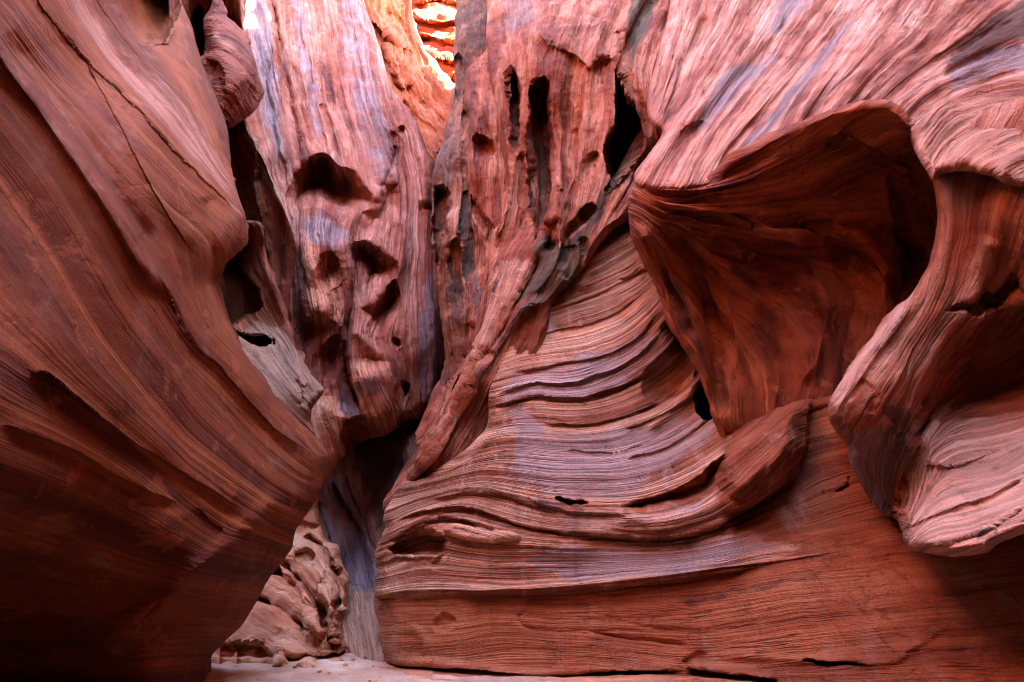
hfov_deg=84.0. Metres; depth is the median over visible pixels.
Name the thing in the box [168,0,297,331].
rock fin
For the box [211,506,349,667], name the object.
rock buttress
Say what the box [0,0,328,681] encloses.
rock wall
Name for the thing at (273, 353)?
rock fin
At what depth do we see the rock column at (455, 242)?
13.73 m
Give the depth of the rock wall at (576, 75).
11.98 m
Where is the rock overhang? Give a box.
[628,0,1023,438]
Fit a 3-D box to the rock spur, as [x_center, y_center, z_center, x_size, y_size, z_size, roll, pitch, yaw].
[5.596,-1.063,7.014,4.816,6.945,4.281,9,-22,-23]
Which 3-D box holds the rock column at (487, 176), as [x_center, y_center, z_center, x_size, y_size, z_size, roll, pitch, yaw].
[-0.302,-4.662,14.436,2.253,12.262,4.255,0,-20,0]
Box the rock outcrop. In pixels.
[200,0,264,128]
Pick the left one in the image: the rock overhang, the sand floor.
the sand floor
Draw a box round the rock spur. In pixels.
[828,96,1023,556]
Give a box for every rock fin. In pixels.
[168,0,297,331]
[230,220,323,436]
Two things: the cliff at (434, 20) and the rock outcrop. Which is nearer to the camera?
the rock outcrop
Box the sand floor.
[204,652,609,681]
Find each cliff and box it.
[243,0,444,481]
[311,411,424,661]
[364,0,454,164]
[412,0,456,83]
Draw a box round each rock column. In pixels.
[430,0,487,385]
[462,49,539,357]
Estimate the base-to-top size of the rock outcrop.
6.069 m
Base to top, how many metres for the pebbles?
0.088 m
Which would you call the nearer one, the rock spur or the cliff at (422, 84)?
the rock spur
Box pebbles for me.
[257,653,381,681]
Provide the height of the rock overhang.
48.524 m
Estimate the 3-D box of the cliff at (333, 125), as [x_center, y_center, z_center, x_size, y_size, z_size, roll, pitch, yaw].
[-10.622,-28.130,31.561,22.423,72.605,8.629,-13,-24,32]
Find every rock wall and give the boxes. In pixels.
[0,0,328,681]
[374,129,1023,681]
[383,0,669,510]
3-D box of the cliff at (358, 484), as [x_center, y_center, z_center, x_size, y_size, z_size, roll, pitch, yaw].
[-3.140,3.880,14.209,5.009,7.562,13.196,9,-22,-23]
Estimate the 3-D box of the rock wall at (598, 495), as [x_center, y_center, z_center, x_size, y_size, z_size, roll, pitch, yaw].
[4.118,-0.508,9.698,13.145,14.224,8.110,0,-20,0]

